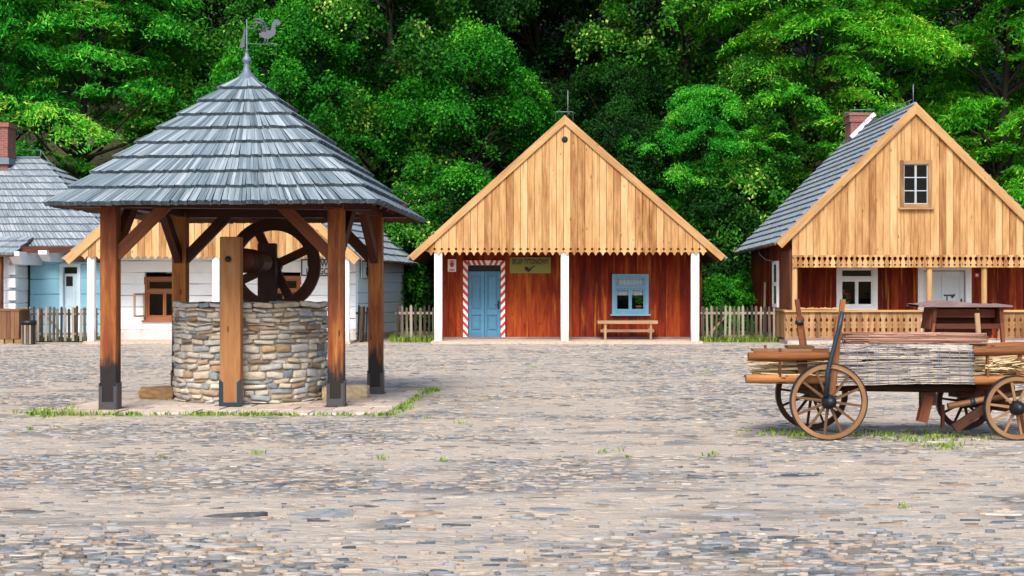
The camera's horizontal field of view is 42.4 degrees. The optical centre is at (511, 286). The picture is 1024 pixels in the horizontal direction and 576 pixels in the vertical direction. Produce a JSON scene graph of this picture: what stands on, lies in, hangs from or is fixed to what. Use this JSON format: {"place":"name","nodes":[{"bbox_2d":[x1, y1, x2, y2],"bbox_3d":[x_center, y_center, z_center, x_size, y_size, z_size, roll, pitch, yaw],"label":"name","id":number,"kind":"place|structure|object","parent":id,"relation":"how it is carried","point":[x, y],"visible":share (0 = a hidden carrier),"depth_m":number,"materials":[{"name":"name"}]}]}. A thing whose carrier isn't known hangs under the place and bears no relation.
{"place":"outdoors","nodes":[
{"label":"outdoors","id":0,"kind":"place"},
{"bbox_2d":[0,122,99,339],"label":"blue log house","id":1,"kind":"structure","parent":0,"point":[39,237],"depth_m":40.00,"materials":[{"name":"wood"}]},
{"bbox_2d":[65,274,76,332],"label":"door","id":2,"kind":"structure","parent":1,"relation":"in","point":[70,279],"depth_m":40.07,"materials":[{"name":"white wood"}]},
{"bbox_2d":[46,388,423,414],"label":"pavement","id":3,"kind":"structure","parent":0,"point":[386,401],"depth_m":17.40,"materials":[{"name":"beige stone"}]},
{"bbox_2d":[138,386,175,399],"bbox_3d":[-4.973,1.493,18.550,0.523,0.190,0.323,0,0,0],"label":"stone block","id":4,"kind":"object","parent":3,"relation":"on","point":[156,393],"depth_m":18.41,"materials":[{"name":"beige stone"}]},
{"bbox_2d":[42,18,425,409],"bbox_3d":[-3.572,-1.078,18.426,4.236,5.341,4.685,0,0,3],"label":"well","id":5,"kind":"object","parent":3,"relation":"on","point":[246,145],"depth_m":17.34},
{"bbox_2d":[219,219,320,405],"bbox_3d":[-3.650,0.263,18.831,1.430,2.615,3.077,0,0,0],"label":"well winch","id":6,"kind":"object","parent":3,"relation":"on","point":[264,264],"visible":0.94,"depth_m":17.91,"materials":[{"name":"brown wood"}]},
{"bbox_2d":[322,386,325,399],"bbox_3d":[-2.562,1.488,18.450,0.192,0.206,0.320,0,0,0],"label":"stone block","id":7,"kind":"object","parent":3,"relation":"on","point":[323,392],"depth_m":18.30,"materials":[{"name":"beige stone"}]},
{"bbox_2d":[346,383,369,398],"bbox_3d":[-2.189,1.483,18.677,0.345,0.218,0.370,0,0,0],"label":"stone block","id":8,"kind":"object","parent":3,"relation":"on","point":[357,391],"depth_m":18.50,"materials":[{"name":"beige stone"}]},
{"bbox_2d":[0,338,1023,575],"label":"ground","id":9,"kind":"structure","parent":0,"point":[462,511],"depth_m":11.18,"materials":[{"name":"grey stone"}]},
{"bbox_2d":[0,309,30,343],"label":"wooden crate","id":10,"kind":"object","parent":9,"relation":"on","point":[10,326],"visible":0.8,"depth_m":37.00,"materials":[{"name":"wood"}]},
{"bbox_2d":[20,320,36,343],"bbox_3d":[-13.413,1.255,36.600,0.430,0.650,0.430,0,0,0],"label":"litter bin","id":11,"kind":"object","parent":9,"relation":"on","point":[28,331],"visible":1,"depth_m":36.43,"materials":[{"name":"black paint"}]},
{"bbox_2d":[25,306,98,341],"bbox_3d":[-13.032,1.070,38.038,2.235,1.059,0.145,0,0,0],"label":"picket fence","id":12,"kind":"object","parent":9,"relation":"on","point":[74,313],"visible":0.81,"depth_m":37.97,"materials":[{"name":"grey wood"}]},
{"bbox_2d":[13,387,442,417],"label":"edge grass","id":13,"kind":"structure","parent":9,"relation":"on","point":[40,412],"depth_m":16.41,"materials":[{"name":"green plant"}]},
{"bbox_2d":[62,219,418,343],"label":"white log house","id":14,"kind":"structure","parent":9,"relation":"on","point":[146,292],"depth_m":38.42,"materials":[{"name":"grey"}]},
{"bbox_2d":[133,277,171,321],"bbox_3d":[-10.192,0.364,38.241,1.390,1.317,0.638,0,0,0],"label":"window","id":15,"kind":"structure","parent":14,"relation":"in","point":[146,296],"depth_m":38.42,"materials":[{"name":"brown wood"}]},
{"bbox_2d":[278,276,300,298],"bbox_3d":[-6.646,0.328,38.490,1.007,1.290,0.140,0,0,0],"label":"window","id":16,"kind":"structure","parent":14,"relation":"in","point":[288,278],"depth_m":38.42,"materials":[{"name":"brown wood"}]},
{"bbox_2d":[301,259,327,275],"bbox_3d":[-5.645,-0.560,38.362,0.973,0.486,0.055,0,0,0],"label":"porch sign","id":17,"kind":"object","parent":14,"relation":"attached to","point":[324,267],"visible":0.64,"depth_m":38.35,"materials":[{"name":"white paint"}]},
{"bbox_2d":[361,261,367,278],"bbox_3d":[-4.310,-0.498,39.180,0.037,0.500,1.100,0,0,10],"label":"toilet sign","id":18,"kind":"object","parent":14,"relation":"attached to","point":[364,269],"visible":0.56,"depth_m":38.89,"materials":[{"name":"white paint"}]},
{"bbox_2d":[356,305,367,341],"bbox_3d":[-4.342,1.062,38.181,0.144,1.077,0.623,0,0,33],"label":"picket fence","id":19,"kind":"object","parent":9,"relation":"on","point":[361,312],"visible":0.77,"depth_m":38.10,"materials":[{"name":"wood"}]},
{"bbox_2d":[350,180,450,331],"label":"shrub","id":20,"kind":"object","parent":9,"relation":"on","point":[404,193],"visible":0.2,"depth_m":44.51,"materials":[{"name":"green plant"}]},
{"bbox_2d":[36,331,778,342],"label":"picket fence","id":21,"kind":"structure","parent":9,"relation":"on","point":[727,339],"depth_m":38.05,"materials":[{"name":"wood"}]},
{"bbox_2d":[396,305,433,340],"bbox_3d":[-2.786,1.062,38.237,1.168,1.076,0.145,0,0,0],"label":"picket fence","id":22,"kind":"object","parent":9,"relation":"on","point":[415,333],"visible":0.91,"depth_m":38.16,"materials":[{"name":"grey wood"}]},
{"bbox_2d":[390,180,477,309],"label":"shrub","id":23,"kind":"object","parent":9,"relation":"on","point":[427,188],"visible":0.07,"depth_m":45.84,"materials":[{"name":"green plant"}]},
{"bbox_2d":[399,185,477,331],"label":"shrub","id":24,"kind":"object","parent":9,"relation":"on","point":[454,207],"visible":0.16,"depth_m":45.32,"materials":[{"name":"green plant"}]},
{"bbox_2d":[27,364,911,507],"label":"yard weeds","id":25,"kind":"object","parent":9,"relation":"on","point":[604,450],"visible":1,"depth_m":12.51,"materials":[{"name":"green plant"}]},
{"bbox_2d":[0,343,1023,575],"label":"cobblestones","id":26,"kind":"structure","parent":9,"relation":"on","point":[135,551],"depth_m":10.80,"materials":[{"name":"stone"}]},
{"bbox_2d":[407,90,726,343],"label":"shop house","id":27,"kind":"structure","parent":9,"relation":"on","point":[481,295],"depth_m":37.01,"materials":[{"name":"brown wood"}]},
{"bbox_2d":[448,259,455,271],"bbox_3d":[-1.750,-0.622,38.442,0.242,0.362,0.020,0,0,0],"label":"poster","id":28,"kind":"object","parent":27,"relation":"attached to","point":[451,265],"visible":1,"depth_m":38.44,"materials":[{"name":"paper"}]},
{"bbox_2d":[468,265,500,336],"bbox_3d":[-0.809,0.438,38.550,0.961,2.166,0.141,0,0,0],"label":"door","id":29,"kind":"structure","parent":27,"relation":"in","point":[483,280],"depth_m":38.56,"materials":[{"name":"blue paint"}]},
{"bbox_2d":[510,257,550,272],"bbox_3d":[0.532,-0.628,38.402,1.199,0.464,0.110,0,0,0],"label":"shop sign","id":30,"kind":"object","parent":27,"relation":"attached to","point":[530,264],"visible":1,"depth_m":38.41,"materials":[{"name":"yellow paint"}]},
{"bbox_2d":[597,320,657,339],"bbox_3d":[3.326,1.248,38.010,1.733,0.550,0.280,0,0,0],"label":"bench","id":31,"kind":"object","parent":27,"relation":"on","point":[605,330],"visible":1,"depth_m":37.90,"materials":[{"name":"brown wood"}]},
{"bbox_2d":[610,274,650,315],"bbox_3d":[3.450,0.234,38.476,1.163,1.215,0.243,0,0,0],"label":"window","id":32,"kind":"structure","parent":27,"relation":"in","point":[622,284],"depth_m":38.42,"materials":[{"name":"blue paint"}]},
{"bbox_2d":[632,295,642,308],"bbox_3d":[3.726,0.355,38.716,0.458,0.713,0.262,0,0,0],"label":"potted plant","id":33,"kind":"object","parent":27,"relation":"on","point":[638,301],"visible":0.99,"depth_m":38.69,"materials":[{"name":"green plant"}]},
{"bbox_2d":[656,180,760,321],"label":"shrub","id":34,"kind":"object","parent":9,"relation":"on","point":[723,200],"visible":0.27,"depth_m":44.92,"materials":[{"name":"green plant"}]},
{"bbox_2d":[702,272,758,331],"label":"shrub","id":35,"kind":"object","parent":9,"relation":"on","point":[721,291],"visible":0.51,"depth_m":42.14,"materials":[{"name":"green plant"}]},
{"bbox_2d":[674,146,794,321],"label":"shrub","id":36,"kind":"object","parent":9,"relation":"on","point":[762,179],"visible":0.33,"depth_m":46.00,"materials":[{"name":"green plant"}]},
{"bbox_2d":[723,268,755,331],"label":"shrub","id":37,"kind":"object","parent":9,"relation":"on","point":[743,282],"visible":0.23,"depth_m":42.99,"materials":[{"name":"green plant"}]},
{"bbox_2d":[700,305,779,341],"bbox_3d":[6.685,1.064,38.237,2.449,1.073,0.145,0,0,0],"label":"picket fence","id":38,"kind":"object","parent":9,"relation":"on","point":[712,333],"visible":0.94,"depth_m":38.16,"materials":[{"name":"grey wood"}]},
{"bbox_2d":[763,282,765,331],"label":"wooden stake","id":39,"kind":"object","parent":9,"relation":"on","point":[764,302],"visible":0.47,"depth_m":40.26,"materials":[{"name":"wood"}]},
{"bbox_2d":[733,425,1013,449],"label":"grass","id":40,"kind":"structure","parent":9,"relation":"on","point":[888,434],"depth_m":14.07,"materials":[{"name":"green plant"}]},
{"bbox_2d":[744,299,1023,440],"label":"farm cart","id":41,"kind":"object","parent":9,"relation":"on","point":[985,395],"visible":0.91,"depth_m":13.82,"materials":[{"name":"brown wood"}]},
{"bbox_2d":[751,345,813,350],"bbox_3d":[2.862,0.649,13.965,0.652,0.057,0.230,0,0,0],"label":"loose board","id":42,"kind":"object","parent":41,"relation":"on","point":[798,347],"visible":0.98,"depth_m":13.90,"materials":[{"name":"brown wood"}]},
{"bbox_2d":[743,355,1023,375],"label":"logs","id":43,"kind":"object","parent":41,"relation":"on","point":[1001,365],"visible":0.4,"depth_m":13.96,"materials":[{"name":"wood"}]},
{"bbox_2d":[822,344,975,385],"bbox_3d":[4.070,0.817,13.925,1.523,0.432,0.391,0,0,0],"label":"reed mat","id":44,"kind":"object","parent":41,"relation":"part of","point":[950,363],"visible":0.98,"depth_m":13.75,"materials":[{"name":"grey wicker"}]},
{"bbox_2d":[841,332,988,345],"bbox_3d":[4.274,0.558,14.038,1.555,0.154,0.156,0,0,0],"label":"rolled mat","id":45,"kind":"object","parent":44,"relation":"on","point":[974,339],"visible":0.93,"depth_m":13.98,"materials":[{"name":"brown wood"}]},
{"bbox_2d":[907,300,1012,341],"bbox_3d":[11.787,0.981,34.760,2.448,1.246,1.000,0,0,0],"label":"wooden stall","id":46,"kind":"object","parent":9,"relation":"on","point":[945,316],"visible":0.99,"depth_m":34.65,"materials":[{"name":"brown wood"}]},
{"bbox_2d":[0,0,1023,324],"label":"hillside","id":47,"kind":"structure","parent":0,"point":[96,160],"depth_m":61.17,"materials":[{"name":"green plant"}]},
{"bbox_2d":[0,0,57,89],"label":"dark tree","id":48,"kind":"object","parent":47,"relation":"on","point":[12,36],"visible":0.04,"depth_m":60.92,"materials":[{"name":"green plant"}]},
{"bbox_2d":[0,0,92,165],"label":"locust tree","id":49,"kind":"object","parent":47,"relation":"on","point":[19,16],"visible":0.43,"depth_m":47.97,"materials":[{"name":"green plant"}]},
{"bbox_2d":[0,2,106,93],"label":"dark tree","id":50,"kind":"object","parent":47,"relation":"on","point":[49,44],"visible":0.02,"depth_m":61.46,"materials":[{"name":"green plant"}]},
{"bbox_2d":[0,0,236,273],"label":"locust tree","id":51,"kind":"object","parent":47,"relation":"on","point":[87,47],"visible":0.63,"depth_m":48.57,"materials":[{"name":"green plant"}]},
{"bbox_2d":[40,0,253,113],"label":"dark tree","id":52,"kind":"object","parent":47,"relation":"on","point":[102,30],"visible":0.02,"depth_m":60.31,"materials":[{"name":"green plant"}]},
{"bbox_2d":[76,0,328,161],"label":"linden tree","id":53,"kind":"object","parent":47,"relation":"on","point":[227,32],"visible":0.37,"depth_m":50.65,"materials":[{"name":"green plant"}]},
{"bbox_2d":[192,0,364,81],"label":"dark tree","id":54,"kind":"object","parent":47,"relation":"on","point":[261,72],"visible":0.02,"depth_m":61.43,"materials":[{"name":"green plant"}]},
{"bbox_2d":[189,0,401,272],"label":"maple tree","id":55,"kind":"object","parent":47,"relation":"on","point":[291,36],"visible":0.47,"depth_m":47.36,"materials":[{"name":"green plant"}]},
{"bbox_2d":[240,0,423,104],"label":"dark tree","id":56,"kind":"object","parent":47,"relation":"on","point":[371,60],"visible":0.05,"depth_m":59.48,"materials":[{"name":"green plant"}]},
{"bbox_2d":[300,0,522,241],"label":"linden tree","id":57,"kind":"object","parent":47,"relation":"on","point":[380,15],"visible":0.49,"depth_m":48.62,"materials":[{"name":"green plant"}]},
{"bbox_2d":[354,0,542,97],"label":"dark tree","id":58,"kind":"object","parent":47,"relation":"on","point":[371,51],"visible":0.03,"depth_m":61.23,"materials":[{"name":"green plant"}]},
{"bbox_2d":[367,11,570,256],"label":"maple tree","id":59,"kind":"object","parent":47,"relation":"on","point":[485,48],"visible":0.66,"depth_m":48.06,"materials":[{"name":"green plant"}]},
{"bbox_2d":[425,4,603,43],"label":"dark tree","id":60,"kind":"object","parent":47,"relation":"on","point":[540,26],"visible":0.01,"depth_m":63.96,"materials":[{"name":"green plant"}]},
{"bbox_2d":[419,0,654,178],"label":"maple tree","id":61,"kind":"object","parent":47,"relation":"on","point":[536,51],"visible":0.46,"depth_m":54.28,"materials":[{"name":"green plant"}]},
{"bbox_2d":[533,0,675,108],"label":"dark tree","id":62,"kind":"object","parent":47,"relation":"on","point":[583,13],"visible":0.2,"depth_m":60.56,"materials":[{"name":"green plant"}]},
{"bbox_2d":[552,53,686,264],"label":"maple tree","id":63,"kind":"object","parent":47,"relation":"on","point":[627,102],"visible":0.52,"depth_m":48.41,"materials":[{"name":"green plant"}]},
{"bbox_2d":[601,0,742,68],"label":"dark tree","id":64,"kind":"object","parent":47,"relation":"on","point":[665,29],"visible":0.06,"depth_m":63.24,"materials":[{"name":"green plant"}]},
{"bbox_2d":[561,0,792,204],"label":"linden tree","id":65,"kind":"object","parent":47,"relation":"on","point":[687,65],"visible":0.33,"depth_m":52.37,"materials":[{"name":"green plant"}]},
{"bbox_2d":[611,82,774,279],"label":"locust tree","id":66,"kind":"object","parent":47,"relation":"on","point":[698,104],"visible":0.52,"depth_m":46.33,"materials":[{"name":"green plant"}]},
{"bbox_2d":[653,39,850,209],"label":"maple tree","id":67,"kind":"object","parent":47,"relation":"on","point":[802,114],"visible":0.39,"depth_m":47.72,"materials":[{"name":"green plant"}]},
{"bbox_2d":[651,0,862,97],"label":"dark tree","id":68,"kind":"object","parent":47,"relation":"on","point":[785,43],"visible":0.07,"depth_m":60.67,"materials":[{"name":"green plant"}]},
{"bbox_2d":[671,0,976,207],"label":"locust tree","id":69,"kind":"object","parent":47,"relation":"on","point":[898,33],"visible":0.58,"depth_m":47.38,"materials":[{"name":"green plant"}]},
{"bbox_2d":[779,0,947,106],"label":"dark tree","id":70,"kind":"object","parent":47,"relation":"on","point":[797,56],"visible":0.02,"depth_m":62.93,"materials":[{"name":"green plant"}]},
{"bbox_2d":[794,0,1023,113],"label":"dark tree","id":71,"kind":"object","parent":47,"relation":"on","point":[937,16],"visible":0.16,"depth_m":56.35,"materials":[{"name":"green plant"}]},
{"bbox_2d":[832,0,1023,208],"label":"locust tree","id":72,"kind":"object","parent":47,"relation":"on","point":[972,116],"visible":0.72,"depth_m":49.14,"materials":[{"name":"green plant"}]},
{"bbox_2d":[927,0,1023,104],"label":"dark tree","id":73,"kind":"object","parent":47,"relation":"on","point":[1000,39],"visible":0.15,"depth_m":61.77,"materials":[{"name":"green plant"}]},
{"bbox_2d":[977,3,1023,77],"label":"dark tree","id":74,"kind":"object","parent":47,"relation":"on","point":[1014,12],"visible":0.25,"depth_m":56.59,"materials":[{"name":"green plant"}]},
{"bbox_2d":[990,0,1023,155],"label":"linden tree","id":75,"kind":"object","parent":47,"relation":"on","point":[1019,98],"visible":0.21,"depth_m":51.81,"materials":[{"name":"green plant"}]},
{"bbox_2d":[734,84,1023,343],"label":"porch house","id":76,"kind":"structure","parent":0,"point":[883,221],"depth_m":36.96,"materials":[{"name":"brown wood"}]},
{"bbox_2d":[772,261,778,306],"bbox_3d":[7.774,-0.080,38.900,0.070,1.360,0.700,0,0,0],"label":"window","id":77,"kind":"structure","parent":76,"relation":"in","point":[775,265],"depth_m":38.87,"materials":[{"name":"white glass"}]},
{"bbox_2d":[800,307,848,308],"bbox_3d":[8.711,0.599,36.925,1.434,0.065,0.050,0,0,0],"label":"handrail","id":78,"kind":"object","parent":76,"relation":"on","point":[823,308],"visible":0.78,"depth_m":36.90,"materials":[{"name":"beige wood"}]},
{"bbox_2d":[842,289,850,303],"bbox_3d":[9.818,0.327,38.737,0.323,0.504,0.251,0,0,0],"label":"red flower pot","id":79,"kind":"object","parent":76,"relation":"on","point":[846,296],"visible":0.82,"depth_m":38.70,"materials":[{"name":"plant"}]},
{"bbox_2d":[836,264,877,309],"bbox_3d":[10.056,0.011,38.490,1.199,1.335,0.140,0,0,0],"label":"window","id":80,"kind":"structure","parent":76,"relation":"in","point":[873,278],"depth_m":38.42,"materials":[{"name":"white wood"}]},
{"bbox_2d":[898,160,934,208],"bbox_3d":[11.316,-2.856,36.957,0.991,1.376,0.205,0,0,0],"label":"window","id":81,"kind":"structure","parent":76,"relation":"in","point":[928,205],"depth_m":36.92,"materials":[{"name":"grey paint"}]},
{"bbox_2d":[923,271,963,309],"bbox_3d":[12.613,0.524,38.534,1.216,1.964,0.132,0,0,0],"label":"door","id":82,"kind":"structure","parent":76,"relation":"in","point":[943,282],"depth_m":38.56,"materials":[{"name":"white wood"}]},
{"bbox_2d":[944,294,954,300],"bbox_3d":[11.483,0.284,34.600,0.302,0.200,0.060,0,0,0],"label":"iron crank","id":83,"kind":"object","parent":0,"point":[951,295],"visible":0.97,"depth_m":34.58,"materials":[{"name":"grey metal"}]}
]}

